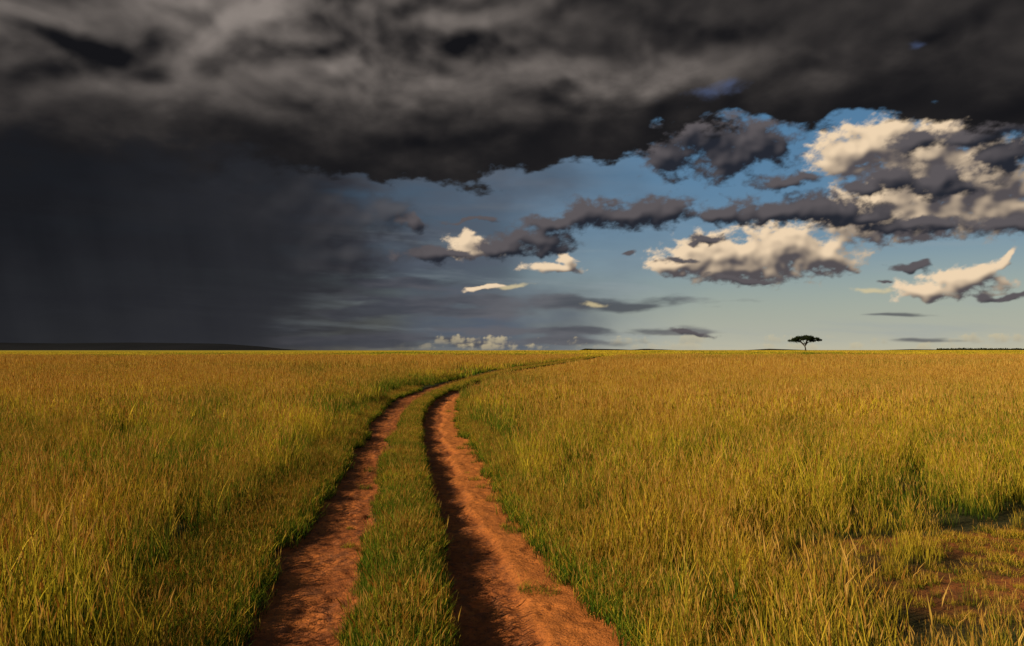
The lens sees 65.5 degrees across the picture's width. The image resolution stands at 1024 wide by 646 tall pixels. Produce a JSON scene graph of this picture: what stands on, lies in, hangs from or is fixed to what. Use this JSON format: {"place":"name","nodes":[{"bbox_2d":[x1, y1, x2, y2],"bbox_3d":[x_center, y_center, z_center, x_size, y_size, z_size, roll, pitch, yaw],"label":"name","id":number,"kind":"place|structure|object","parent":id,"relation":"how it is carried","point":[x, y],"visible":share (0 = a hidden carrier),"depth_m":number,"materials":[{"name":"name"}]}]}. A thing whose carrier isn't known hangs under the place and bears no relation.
{"place":"outdoors","nodes":[
{"label":"outdoors","id":0,"kind":"place"},
{"bbox_2d":[0,343,290,349],"bbox_3d":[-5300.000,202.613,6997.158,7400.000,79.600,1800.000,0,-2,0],"label":"distant hills","id":1,"kind":"structure","parent":0,"point":[106,346],"depth_m":6519.65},
{"bbox_2d":[0,0,1023,349],"bbox_3d":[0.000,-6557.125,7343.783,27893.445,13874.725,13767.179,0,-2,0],"label":"sky","id":2,"kind":"structure","parent":0,"point":[458,174],"depth_m":12987.74,"materials":[{"name":"grey"}]},
{"bbox_2d":[0,350,1023,645],"bbox_3d":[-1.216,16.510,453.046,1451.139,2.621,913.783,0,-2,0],"label":"grass field","id":3,"kind":"structure","parent":0,"point":[292,430],"depth_m":11.08,"materials":[{"name":"green plant"}]},
{"bbox_2d":[0,350,1023,645],"bbox_3d":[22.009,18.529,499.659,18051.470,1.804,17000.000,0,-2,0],"label":"ground","id":4,"kind":"structure","parent":0,"point":[488,560],"depth_m":8.23,"materials":[{"name":"soil"}]},
{"bbox_2d":[788,335,821,350],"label":"acacia tree","id":5,"kind":"object","parent":4,"relation":"on","point":[807,338],"visible":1,"depth_m":449.30,"materials":[{"name":"green plant"}]},
{"bbox_2d":[936,348,1023,349],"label":"distant tree line","id":6,"kind":"object","parent":4,"relation":"on","point":[980,349],"visible":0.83,"depth_m":2358.70,"materials":[{"name":"green plant"}]},
{"bbox_2d":[582,348,935,349],"bbox_3d":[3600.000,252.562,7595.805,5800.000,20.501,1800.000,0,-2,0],"label":"distant hills","id":7,"kind":"structure","parent":0,"point":[755,349],"depth_m":7310.98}
]}

